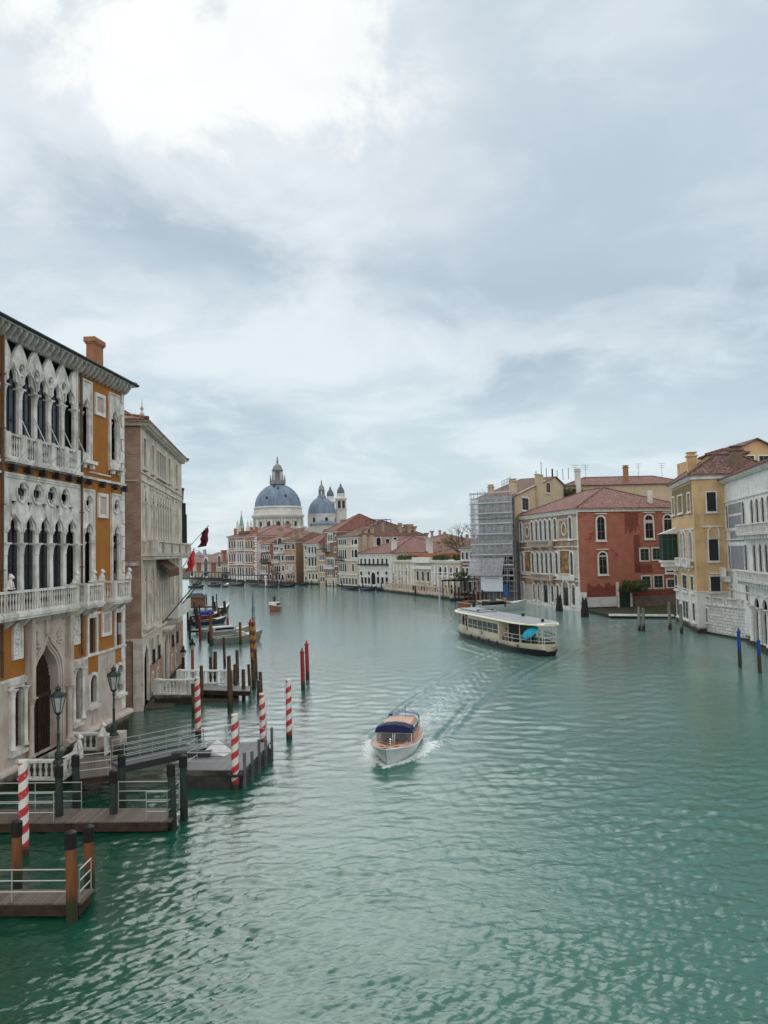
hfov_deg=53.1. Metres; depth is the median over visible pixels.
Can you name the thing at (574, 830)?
water
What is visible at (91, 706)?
window
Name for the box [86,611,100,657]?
window
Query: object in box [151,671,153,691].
window
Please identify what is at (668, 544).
bay window
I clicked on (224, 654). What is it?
mooring pile
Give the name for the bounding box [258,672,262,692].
mooring pile
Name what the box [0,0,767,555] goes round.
sky
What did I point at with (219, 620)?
motorboat
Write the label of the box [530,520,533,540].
window
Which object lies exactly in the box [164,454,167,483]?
window
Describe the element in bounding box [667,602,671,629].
mooring pile
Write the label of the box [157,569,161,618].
window
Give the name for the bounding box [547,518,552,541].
window
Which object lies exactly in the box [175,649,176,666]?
window
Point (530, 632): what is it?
umbrella
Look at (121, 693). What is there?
window
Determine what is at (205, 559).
window
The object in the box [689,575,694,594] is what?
window
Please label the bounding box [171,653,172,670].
window
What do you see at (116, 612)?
window
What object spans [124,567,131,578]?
stone lion
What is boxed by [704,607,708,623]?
window
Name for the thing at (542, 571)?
window
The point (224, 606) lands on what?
mooring pile
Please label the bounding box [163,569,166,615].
window
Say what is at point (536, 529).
window
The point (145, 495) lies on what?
window
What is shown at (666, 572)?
window
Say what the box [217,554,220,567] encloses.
window
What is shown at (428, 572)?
window
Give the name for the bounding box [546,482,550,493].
window
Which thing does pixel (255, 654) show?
mooring pile
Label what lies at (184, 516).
bay window
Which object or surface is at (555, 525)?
window
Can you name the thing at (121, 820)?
jetty
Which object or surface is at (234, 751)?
striped pole
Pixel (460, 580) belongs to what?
landing canopy
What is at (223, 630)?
motorboat
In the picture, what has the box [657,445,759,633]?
yellow house
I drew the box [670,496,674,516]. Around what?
window
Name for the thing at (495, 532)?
scaffolded palace
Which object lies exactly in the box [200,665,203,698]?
mooring pile
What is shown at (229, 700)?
mooring pile
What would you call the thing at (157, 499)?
window
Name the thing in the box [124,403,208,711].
grey palace
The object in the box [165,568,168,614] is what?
window
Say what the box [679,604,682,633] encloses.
mooring pile
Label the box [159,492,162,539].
window
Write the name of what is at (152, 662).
window
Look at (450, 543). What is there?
bare tree
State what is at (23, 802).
striped pole
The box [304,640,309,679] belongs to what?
red pole
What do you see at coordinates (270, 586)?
gondola
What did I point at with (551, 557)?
window
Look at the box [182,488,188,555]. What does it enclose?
cream palace
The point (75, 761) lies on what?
jetty pile
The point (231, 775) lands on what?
pole ring
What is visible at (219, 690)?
jetty
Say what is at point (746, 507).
white palace
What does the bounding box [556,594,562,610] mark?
dolphin
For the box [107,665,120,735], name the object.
street lamp
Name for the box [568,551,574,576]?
window
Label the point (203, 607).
jetty
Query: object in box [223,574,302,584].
gondola station
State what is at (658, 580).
window
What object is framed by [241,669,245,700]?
mooring pile
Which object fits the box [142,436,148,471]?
window
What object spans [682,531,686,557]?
window
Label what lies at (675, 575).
window
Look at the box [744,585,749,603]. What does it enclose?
window
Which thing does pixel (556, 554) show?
window
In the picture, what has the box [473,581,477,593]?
window
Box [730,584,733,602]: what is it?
window
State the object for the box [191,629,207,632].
jetty
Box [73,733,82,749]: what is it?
stone lion
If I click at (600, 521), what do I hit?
window
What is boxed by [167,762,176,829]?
jetty pile
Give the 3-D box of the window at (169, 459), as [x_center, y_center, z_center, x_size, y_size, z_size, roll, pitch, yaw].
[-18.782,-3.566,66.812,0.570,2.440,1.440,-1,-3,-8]
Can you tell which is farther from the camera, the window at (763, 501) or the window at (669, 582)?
the window at (669, 582)
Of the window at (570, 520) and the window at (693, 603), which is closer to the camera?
the window at (693, 603)
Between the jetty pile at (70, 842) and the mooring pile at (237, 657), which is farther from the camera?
the mooring pile at (237, 657)
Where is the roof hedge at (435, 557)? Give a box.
[396,554,459,559]
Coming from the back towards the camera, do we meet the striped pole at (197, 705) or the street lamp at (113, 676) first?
the striped pole at (197, 705)
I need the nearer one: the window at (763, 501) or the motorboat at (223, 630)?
the window at (763, 501)
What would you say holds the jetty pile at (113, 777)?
in the water
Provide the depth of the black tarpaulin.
36.81 m
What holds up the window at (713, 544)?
in the yellow house at (693, 548)
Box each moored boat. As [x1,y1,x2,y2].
[188,583,203,587]
[207,582,220,586]
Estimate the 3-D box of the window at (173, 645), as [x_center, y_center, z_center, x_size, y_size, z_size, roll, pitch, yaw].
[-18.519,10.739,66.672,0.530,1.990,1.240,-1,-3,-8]
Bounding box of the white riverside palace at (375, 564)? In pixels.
[356,536,447,588]
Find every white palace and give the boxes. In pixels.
[384,553,462,599]
[717,459,767,647]
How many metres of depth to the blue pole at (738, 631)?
65.29 m
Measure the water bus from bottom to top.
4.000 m
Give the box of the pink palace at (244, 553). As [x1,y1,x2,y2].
[226,525,309,580]
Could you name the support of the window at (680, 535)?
in the yellow house at (693, 548)
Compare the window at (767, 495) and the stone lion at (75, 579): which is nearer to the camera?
the stone lion at (75, 579)
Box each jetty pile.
[10,819,22,889]
[54,764,62,816]
[64,829,77,922]
[71,754,79,808]
[83,824,94,888]
[109,769,117,814]
[118,754,125,807]
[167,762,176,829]
[179,754,187,819]
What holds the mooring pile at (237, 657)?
in the water
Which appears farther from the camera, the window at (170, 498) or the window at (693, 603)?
the window at (693, 603)
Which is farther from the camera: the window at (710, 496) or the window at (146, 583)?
the window at (710, 496)
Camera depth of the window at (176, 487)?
71.23 m
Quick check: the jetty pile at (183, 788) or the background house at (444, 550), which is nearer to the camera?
the jetty pile at (183, 788)
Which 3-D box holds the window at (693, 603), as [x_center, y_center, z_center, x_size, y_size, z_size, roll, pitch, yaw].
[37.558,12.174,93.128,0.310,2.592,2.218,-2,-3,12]
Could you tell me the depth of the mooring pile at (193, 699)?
49.76 m
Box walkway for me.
[201,696,237,701]
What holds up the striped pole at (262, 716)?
in the water
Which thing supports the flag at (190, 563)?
attached to the cream palace at (184, 527)
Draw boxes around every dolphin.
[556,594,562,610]
[581,598,588,616]
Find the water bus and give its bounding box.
[455,607,558,656]
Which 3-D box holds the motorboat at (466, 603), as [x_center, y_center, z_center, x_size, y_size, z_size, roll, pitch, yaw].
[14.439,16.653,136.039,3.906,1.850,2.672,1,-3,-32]
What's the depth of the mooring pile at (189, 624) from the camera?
96.07 m
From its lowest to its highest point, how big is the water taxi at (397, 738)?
2.323 m
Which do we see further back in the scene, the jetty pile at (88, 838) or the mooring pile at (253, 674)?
the mooring pile at (253, 674)
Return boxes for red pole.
[198,616,201,641]
[300,648,304,689]
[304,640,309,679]
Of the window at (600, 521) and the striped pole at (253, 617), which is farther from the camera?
the window at (600, 521)
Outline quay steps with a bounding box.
[747,640,767,654]
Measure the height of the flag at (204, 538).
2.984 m
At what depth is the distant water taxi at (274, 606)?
139.34 m
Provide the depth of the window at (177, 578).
70.64 m
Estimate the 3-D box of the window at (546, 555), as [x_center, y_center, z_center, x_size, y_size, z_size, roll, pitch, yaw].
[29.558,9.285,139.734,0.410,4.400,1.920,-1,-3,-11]
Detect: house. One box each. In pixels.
[219,562,227,578]
[259,528,303,581]
[271,537,290,581]
[282,528,318,582]
[301,529,325,584]
[317,547,325,584]
[424,532,459,542]
[429,530,464,538]
[435,539,459,554]
[438,538,455,551]
[449,534,471,545]
[456,542,480,600]
[563,463,672,501]
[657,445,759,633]
[677,438,767,475]
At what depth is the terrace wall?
87.01 m
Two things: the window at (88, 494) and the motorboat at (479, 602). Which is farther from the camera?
the motorboat at (479, 602)
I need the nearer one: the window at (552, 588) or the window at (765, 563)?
the window at (765, 563)
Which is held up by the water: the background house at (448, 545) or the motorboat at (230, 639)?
the motorboat at (230, 639)
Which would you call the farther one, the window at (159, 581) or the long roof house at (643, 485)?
the long roof house at (643, 485)
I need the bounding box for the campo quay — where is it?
[588,605,676,617]
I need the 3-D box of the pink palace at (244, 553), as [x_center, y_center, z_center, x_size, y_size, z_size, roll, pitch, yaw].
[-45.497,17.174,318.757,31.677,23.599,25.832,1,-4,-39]
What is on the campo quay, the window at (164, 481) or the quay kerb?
the quay kerb
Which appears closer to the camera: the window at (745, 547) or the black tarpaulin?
the black tarpaulin
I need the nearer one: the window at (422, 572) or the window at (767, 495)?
the window at (767, 495)
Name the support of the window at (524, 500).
in the scaffolded palace at (495, 532)
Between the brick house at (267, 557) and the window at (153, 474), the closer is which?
the window at (153, 474)
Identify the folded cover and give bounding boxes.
[205,739,230,755]
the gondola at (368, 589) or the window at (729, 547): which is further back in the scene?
the gondola at (368, 589)
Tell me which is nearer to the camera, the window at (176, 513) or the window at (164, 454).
the window at (164, 454)
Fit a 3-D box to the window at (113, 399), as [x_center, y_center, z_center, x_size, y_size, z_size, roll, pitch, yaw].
[-16.568,-4.863,47.104,0.230,4.800,1.500,-2,-3,5]
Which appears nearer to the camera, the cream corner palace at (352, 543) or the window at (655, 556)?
the window at (655, 556)
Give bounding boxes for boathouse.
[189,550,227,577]
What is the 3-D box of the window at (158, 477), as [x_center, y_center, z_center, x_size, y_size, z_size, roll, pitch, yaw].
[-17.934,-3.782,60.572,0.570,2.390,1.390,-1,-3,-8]
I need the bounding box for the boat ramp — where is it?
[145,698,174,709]
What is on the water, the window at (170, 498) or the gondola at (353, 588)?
the gondola at (353, 588)
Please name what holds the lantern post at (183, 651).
in the water
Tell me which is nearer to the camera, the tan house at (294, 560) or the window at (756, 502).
the window at (756, 502)
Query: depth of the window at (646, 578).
129.06 m
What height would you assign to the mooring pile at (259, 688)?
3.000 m
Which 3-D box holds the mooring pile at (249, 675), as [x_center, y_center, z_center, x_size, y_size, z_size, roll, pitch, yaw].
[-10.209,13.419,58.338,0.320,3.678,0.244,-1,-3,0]
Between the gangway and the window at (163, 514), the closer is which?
the gangway
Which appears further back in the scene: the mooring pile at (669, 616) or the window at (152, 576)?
the mooring pile at (669, 616)
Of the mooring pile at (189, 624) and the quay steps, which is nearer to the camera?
the quay steps
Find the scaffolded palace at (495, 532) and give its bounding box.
[468,468,568,601]
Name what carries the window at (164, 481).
in the grey palace at (157, 550)
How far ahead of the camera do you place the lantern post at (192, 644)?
70.29 m
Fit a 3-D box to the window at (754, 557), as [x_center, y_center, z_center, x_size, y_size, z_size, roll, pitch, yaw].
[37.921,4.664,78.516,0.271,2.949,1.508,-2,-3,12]
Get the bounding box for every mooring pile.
[188,619,190,639]
[191,683,194,717]
[195,608,197,628]
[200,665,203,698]
[209,613,212,646]
[209,656,212,681]
[213,651,216,679]
[222,637,225,665]
[223,601,225,612]
[227,656,231,712]
[231,670,232,706]
[233,664,237,685]
[235,650,238,678]
[239,622,241,644]
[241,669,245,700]
[247,664,250,692]
[252,659,255,689]
[254,650,257,678]
[257,680,261,701]
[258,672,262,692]
[454,586,455,601]
[458,587,459,601]
[637,607,640,630]
[641,608,644,630]
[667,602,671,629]
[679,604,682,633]
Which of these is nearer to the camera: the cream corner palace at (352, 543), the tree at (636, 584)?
the tree at (636, 584)
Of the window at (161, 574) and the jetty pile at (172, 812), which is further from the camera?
the window at (161, 574)
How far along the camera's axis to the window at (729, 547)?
89.73 m
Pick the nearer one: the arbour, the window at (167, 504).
the window at (167, 504)
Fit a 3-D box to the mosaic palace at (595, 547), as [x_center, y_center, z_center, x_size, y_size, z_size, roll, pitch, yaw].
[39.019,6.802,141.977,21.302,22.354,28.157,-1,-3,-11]
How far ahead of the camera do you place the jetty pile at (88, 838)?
24.26 m
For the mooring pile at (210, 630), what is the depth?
88.84 m
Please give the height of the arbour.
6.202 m
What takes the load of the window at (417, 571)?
in the white palace at (423, 569)
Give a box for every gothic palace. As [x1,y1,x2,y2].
[0,311,138,797]
[322,513,375,585]
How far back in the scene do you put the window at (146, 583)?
54.44 m
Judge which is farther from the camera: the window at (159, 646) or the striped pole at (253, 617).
the striped pole at (253, 617)
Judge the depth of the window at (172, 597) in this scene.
67.06 m
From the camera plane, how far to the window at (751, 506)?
79.28 m
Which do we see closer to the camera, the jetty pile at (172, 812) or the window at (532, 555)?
the jetty pile at (172, 812)
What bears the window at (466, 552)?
in the brick house at (465, 553)
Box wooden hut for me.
[186,593,206,606]
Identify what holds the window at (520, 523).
in the mosaic palace at (595, 547)
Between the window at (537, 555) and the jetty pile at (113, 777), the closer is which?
the jetty pile at (113, 777)
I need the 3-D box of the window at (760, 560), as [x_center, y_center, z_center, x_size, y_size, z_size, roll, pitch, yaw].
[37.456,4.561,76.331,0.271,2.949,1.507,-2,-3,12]
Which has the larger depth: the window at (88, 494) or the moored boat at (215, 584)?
the moored boat at (215, 584)
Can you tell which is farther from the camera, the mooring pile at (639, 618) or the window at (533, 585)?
the window at (533, 585)
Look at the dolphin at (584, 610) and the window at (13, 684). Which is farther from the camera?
the dolphin at (584, 610)
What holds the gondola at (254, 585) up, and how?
on the water
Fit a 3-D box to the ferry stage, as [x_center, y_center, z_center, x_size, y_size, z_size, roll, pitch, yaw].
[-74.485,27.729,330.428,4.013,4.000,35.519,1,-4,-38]
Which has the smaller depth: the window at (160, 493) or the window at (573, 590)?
the window at (160, 493)
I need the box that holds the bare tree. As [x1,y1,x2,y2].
[441,521,474,554]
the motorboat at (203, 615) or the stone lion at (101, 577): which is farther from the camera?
the motorboat at (203, 615)
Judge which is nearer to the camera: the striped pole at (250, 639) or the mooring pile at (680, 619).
the striped pole at (250, 639)
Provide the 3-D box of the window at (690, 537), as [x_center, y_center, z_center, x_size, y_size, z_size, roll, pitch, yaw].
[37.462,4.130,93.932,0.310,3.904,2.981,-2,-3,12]
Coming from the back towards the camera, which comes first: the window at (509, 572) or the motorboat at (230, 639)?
the window at (509, 572)
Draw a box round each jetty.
[0,780,179,832]
[0,857,94,916]
[191,606,217,607]
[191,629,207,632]
[204,685,249,695]
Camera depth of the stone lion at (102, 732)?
39.51 m
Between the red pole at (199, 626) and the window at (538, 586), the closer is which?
the red pole at (199, 626)
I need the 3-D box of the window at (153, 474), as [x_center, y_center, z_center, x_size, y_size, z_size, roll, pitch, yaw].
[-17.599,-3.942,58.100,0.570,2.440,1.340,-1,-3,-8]
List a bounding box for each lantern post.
[180,645,186,668]
[189,638,195,669]
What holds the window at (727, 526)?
in the white palace at (746, 507)
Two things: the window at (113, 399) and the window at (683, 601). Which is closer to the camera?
the window at (113, 399)
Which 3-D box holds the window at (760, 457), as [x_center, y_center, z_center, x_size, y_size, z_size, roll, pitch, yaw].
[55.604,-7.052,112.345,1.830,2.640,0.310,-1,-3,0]
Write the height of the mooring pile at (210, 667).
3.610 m
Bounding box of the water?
[0,558,767,1023]
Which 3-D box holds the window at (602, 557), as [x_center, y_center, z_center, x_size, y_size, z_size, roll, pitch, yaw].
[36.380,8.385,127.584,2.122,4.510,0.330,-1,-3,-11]
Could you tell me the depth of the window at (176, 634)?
69.49 m
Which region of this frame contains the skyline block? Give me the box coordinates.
[194,553,203,559]
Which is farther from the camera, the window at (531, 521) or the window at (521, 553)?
the window at (521, 553)
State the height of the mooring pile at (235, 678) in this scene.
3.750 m
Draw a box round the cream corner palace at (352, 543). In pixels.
[335,519,426,586]
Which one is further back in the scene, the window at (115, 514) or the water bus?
the water bus
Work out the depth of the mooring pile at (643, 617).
94.88 m
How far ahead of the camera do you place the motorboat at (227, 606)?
141.97 m
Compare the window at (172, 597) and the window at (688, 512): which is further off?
the window at (688, 512)
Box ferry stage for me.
[189,571,230,580]
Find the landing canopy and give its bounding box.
[441,579,467,599]
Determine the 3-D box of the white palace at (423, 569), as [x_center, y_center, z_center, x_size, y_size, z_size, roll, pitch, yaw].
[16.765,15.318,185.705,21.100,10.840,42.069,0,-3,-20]
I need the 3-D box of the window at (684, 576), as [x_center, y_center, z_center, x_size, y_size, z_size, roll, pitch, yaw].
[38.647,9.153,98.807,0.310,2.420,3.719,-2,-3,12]
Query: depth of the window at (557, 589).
135.44 m
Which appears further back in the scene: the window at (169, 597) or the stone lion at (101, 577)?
the window at (169, 597)
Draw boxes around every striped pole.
[18,759,28,857]
[194,677,200,736]
[231,713,238,790]
[248,619,252,671]
[251,592,256,658]
[259,693,265,741]
[285,679,291,739]
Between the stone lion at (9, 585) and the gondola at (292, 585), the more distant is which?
the gondola at (292, 585)
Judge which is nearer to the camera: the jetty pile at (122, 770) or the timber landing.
the jetty pile at (122, 770)
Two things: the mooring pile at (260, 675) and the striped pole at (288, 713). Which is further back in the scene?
the mooring pile at (260, 675)
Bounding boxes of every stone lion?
[3,574,15,589]
[70,570,80,583]
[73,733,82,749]
[88,569,97,581]
[97,569,105,581]
[97,722,106,736]
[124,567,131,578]
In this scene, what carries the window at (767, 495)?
in the white palace at (746, 507)
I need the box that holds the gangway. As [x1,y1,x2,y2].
[109,725,206,771]
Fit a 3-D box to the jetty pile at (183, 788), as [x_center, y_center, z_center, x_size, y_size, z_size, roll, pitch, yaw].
[-8.036,11.769,30.798,0.350,4.032,0.320,-1,-3,0]
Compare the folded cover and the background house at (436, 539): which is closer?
the folded cover
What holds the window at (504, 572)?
in the scaffolded palace at (495, 532)
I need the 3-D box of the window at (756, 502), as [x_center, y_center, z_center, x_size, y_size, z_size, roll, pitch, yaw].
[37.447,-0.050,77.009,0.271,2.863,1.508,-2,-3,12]
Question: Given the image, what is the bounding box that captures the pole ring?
[227,771,243,777]
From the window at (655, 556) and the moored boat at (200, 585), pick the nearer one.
the window at (655, 556)
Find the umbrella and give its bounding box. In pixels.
[522,626,537,638]
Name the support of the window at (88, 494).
in the gothic palace at (63, 488)
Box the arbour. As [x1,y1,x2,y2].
[453,572,476,599]
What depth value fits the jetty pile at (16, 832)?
24.34 m
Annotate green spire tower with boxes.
[239,511,243,530]
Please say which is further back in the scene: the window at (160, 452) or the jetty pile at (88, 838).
the window at (160, 452)
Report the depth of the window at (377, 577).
214.51 m
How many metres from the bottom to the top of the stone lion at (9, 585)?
0.705 m
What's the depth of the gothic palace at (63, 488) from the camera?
39.86 m
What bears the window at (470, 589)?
in the brick house at (465, 553)
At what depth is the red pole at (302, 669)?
59.15 m
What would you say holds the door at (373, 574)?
in the white riverside palace at (375, 564)
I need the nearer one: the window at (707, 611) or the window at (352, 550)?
the window at (707, 611)
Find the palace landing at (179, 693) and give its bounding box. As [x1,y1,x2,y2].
[153,669,232,704]
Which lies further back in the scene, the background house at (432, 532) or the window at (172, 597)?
the background house at (432, 532)
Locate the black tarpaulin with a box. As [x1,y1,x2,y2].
[171,749,212,757]
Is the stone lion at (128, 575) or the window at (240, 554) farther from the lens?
the window at (240, 554)
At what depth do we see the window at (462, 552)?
163.77 m
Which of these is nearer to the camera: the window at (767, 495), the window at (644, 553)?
the window at (767, 495)
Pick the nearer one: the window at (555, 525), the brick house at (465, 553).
the window at (555, 525)
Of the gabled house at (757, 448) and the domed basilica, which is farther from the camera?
the domed basilica
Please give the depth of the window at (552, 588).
137.56 m
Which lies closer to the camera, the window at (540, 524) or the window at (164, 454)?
the window at (164, 454)
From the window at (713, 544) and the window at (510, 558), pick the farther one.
the window at (510, 558)
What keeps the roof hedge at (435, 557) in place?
on the white palace at (423, 569)
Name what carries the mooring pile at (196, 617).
in the water
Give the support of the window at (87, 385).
in the gothic palace at (63, 488)
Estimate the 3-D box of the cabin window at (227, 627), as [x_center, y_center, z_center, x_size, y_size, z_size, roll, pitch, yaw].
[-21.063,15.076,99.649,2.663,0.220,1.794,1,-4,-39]
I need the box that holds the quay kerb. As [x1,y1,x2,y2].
[609,614,673,616]
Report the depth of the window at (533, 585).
145.68 m
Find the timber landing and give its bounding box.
[76,735,117,784]
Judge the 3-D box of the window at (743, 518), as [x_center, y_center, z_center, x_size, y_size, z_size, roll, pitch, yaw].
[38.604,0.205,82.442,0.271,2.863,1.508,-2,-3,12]
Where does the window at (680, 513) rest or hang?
in the yellow house at (693, 548)
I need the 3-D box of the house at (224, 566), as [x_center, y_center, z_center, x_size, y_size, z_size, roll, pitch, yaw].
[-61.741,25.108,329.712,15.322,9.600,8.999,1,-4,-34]
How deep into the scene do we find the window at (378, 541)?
230.81 m
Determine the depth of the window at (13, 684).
35.95 m
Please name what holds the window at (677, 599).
in the yellow house at (693, 548)
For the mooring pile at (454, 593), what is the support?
in the water
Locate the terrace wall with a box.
[704,596,750,640]
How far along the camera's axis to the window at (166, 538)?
64.52 m
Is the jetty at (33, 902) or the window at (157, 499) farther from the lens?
the window at (157, 499)
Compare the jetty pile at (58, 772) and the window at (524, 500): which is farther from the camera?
the window at (524, 500)
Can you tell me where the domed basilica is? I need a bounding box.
[252,457,346,533]
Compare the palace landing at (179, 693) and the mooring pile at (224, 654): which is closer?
the palace landing at (179, 693)
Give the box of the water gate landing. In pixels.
[13,730,126,787]
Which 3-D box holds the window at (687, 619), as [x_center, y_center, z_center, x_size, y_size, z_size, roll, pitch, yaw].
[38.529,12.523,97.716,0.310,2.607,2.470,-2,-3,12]
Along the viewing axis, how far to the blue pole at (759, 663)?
62.16 m
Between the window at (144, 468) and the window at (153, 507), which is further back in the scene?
the window at (153, 507)
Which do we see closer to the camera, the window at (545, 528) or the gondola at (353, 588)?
the window at (545, 528)
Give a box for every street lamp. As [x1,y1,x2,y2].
[50,684,66,764]
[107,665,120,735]
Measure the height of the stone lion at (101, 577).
0.705 m
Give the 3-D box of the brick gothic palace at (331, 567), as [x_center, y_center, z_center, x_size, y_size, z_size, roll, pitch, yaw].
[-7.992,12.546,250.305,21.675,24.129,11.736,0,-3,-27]
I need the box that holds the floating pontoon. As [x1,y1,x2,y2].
[187,720,273,789]
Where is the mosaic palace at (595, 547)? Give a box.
[517,487,675,611]
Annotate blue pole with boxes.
[736,627,741,667]
[756,637,761,673]
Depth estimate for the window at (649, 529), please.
129.66 m
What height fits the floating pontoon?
2.600 m
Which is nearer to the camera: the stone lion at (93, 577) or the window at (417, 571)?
the stone lion at (93, 577)
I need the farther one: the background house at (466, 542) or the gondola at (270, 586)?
the background house at (466, 542)
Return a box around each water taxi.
[267,602,282,611]
[370,711,424,764]
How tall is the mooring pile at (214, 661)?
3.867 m
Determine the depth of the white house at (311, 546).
257.61 m
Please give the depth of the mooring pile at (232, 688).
53.08 m
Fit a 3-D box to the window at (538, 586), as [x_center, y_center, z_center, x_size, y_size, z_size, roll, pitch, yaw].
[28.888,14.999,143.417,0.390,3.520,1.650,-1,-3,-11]
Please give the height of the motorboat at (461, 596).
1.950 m
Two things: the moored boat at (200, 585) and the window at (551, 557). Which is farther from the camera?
the moored boat at (200, 585)
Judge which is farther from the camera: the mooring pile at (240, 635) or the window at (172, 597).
the mooring pile at (240, 635)
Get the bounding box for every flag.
[182,548,194,571]
[191,525,208,546]
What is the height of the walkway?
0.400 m
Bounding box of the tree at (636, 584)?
[617,578,648,606]
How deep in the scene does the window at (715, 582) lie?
90.74 m
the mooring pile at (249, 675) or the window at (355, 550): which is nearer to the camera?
the mooring pile at (249, 675)
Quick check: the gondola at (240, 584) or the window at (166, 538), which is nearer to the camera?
the window at (166, 538)
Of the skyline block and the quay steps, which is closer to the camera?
the quay steps
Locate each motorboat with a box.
[189,615,226,625]
[193,610,216,619]
[201,625,248,637]
[208,625,262,645]
[212,602,229,613]
[449,592,470,600]
[457,600,477,608]
[471,599,526,610]
[477,600,490,604]
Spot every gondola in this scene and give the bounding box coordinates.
[228,580,245,585]
[247,580,258,586]
[257,584,278,587]
[279,582,295,587]
[343,585,359,590]
[360,584,376,590]
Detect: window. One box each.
[7,675,31,757]
[72,658,87,728]
[79,377,92,465]
[83,488,95,599]
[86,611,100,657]
[87,672,101,710]
[108,391,120,471]
[110,493,121,596]
[114,607,125,646]
[115,662,127,697]
[141,567,148,625]
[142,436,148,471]
[143,484,148,539]
[150,636,155,664]
[151,443,156,476]
[151,488,155,542]
[151,566,155,621]
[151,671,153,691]
[156,448,161,479]
[156,491,159,539]
[156,632,161,659]
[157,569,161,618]
[159,450,163,480]
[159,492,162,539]
[160,569,163,617]
[161,453,165,482]
[161,493,164,540]
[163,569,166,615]
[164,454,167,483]
[164,495,167,540]
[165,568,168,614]
[166,496,169,540]
[167,570,170,604]
[168,456,172,485]
[169,497,172,540]
[170,630,174,647]
[171,576,174,603]
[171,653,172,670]
[175,463,179,489]
[175,501,178,541]
[175,621,178,643]
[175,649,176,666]
[176,566,179,603]
[182,503,186,542]
[203,557,207,577]
[215,627,233,629]
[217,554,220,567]
[239,551,241,563]
[351,549,353,558]
[354,548,358,558]
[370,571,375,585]
[375,536,381,546]
[376,576,379,584]
[416,570,419,581]
[421,570,424,581]
[426,571,429,582]
[461,551,464,560]
[465,551,468,560]
[468,581,472,593]
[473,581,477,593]
[503,568,507,581]
[507,548,513,560]
[507,568,514,581]
[518,521,522,542]
[520,551,524,573]
[521,496,528,511]
[521,581,524,599]
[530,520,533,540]
[530,551,535,573]
[532,582,536,600]
[534,519,538,541]
[535,551,539,573]
[536,583,540,601]
[538,519,542,541]
[540,551,544,573]
[543,518,547,541]
[544,551,548,573]
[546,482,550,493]
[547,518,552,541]
[549,551,553,575]
[550,584,555,603]
[553,517,557,540]
[554,551,559,575]
[555,583,559,597]
[567,516,572,540]
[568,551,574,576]
[570,583,575,606]
[594,513,607,541]
[596,549,609,575]
[639,548,649,561]
[641,575,651,588]
[643,512,655,539]
[651,547,659,560]
[653,574,663,588]
[659,534,677,570]
[661,512,672,531]
[664,570,674,574]
[666,578,673,587]
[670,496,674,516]
[673,574,678,590]
[676,597,679,617]
[677,494,682,514]
[679,531,683,557]
[681,573,687,592]
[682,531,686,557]
[682,599,685,620]
[684,600,689,621]
[686,492,690,513]
[688,530,693,561]
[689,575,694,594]
[691,601,696,623]
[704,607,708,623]
[705,491,718,513]
[707,538,720,562]
[708,573,722,593]
[724,505,728,528]
[727,544,731,568]
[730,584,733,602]
[740,501,745,523]
[743,543,748,570]
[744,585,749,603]
[749,499,754,522]
[752,543,757,571]
[754,497,759,524]
[757,543,763,571]
[758,455,767,460]
[759,496,765,523]
[763,543,767,572]
[765,495,767,523]
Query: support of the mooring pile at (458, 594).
in the water
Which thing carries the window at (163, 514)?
in the grey palace at (157, 550)
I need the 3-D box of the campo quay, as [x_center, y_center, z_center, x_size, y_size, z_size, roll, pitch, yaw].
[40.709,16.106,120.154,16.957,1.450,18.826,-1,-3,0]
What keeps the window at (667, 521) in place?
in the mosaic palace at (595, 547)
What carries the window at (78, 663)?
in the gothic palace at (63, 488)
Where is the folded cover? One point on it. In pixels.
(220, 748)
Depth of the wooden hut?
150.46 m
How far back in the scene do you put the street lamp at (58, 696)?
34.76 m
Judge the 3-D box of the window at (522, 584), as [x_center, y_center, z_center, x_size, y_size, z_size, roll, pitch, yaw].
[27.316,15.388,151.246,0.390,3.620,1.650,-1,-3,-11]
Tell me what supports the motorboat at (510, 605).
on the water
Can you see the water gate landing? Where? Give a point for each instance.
(45, 773)

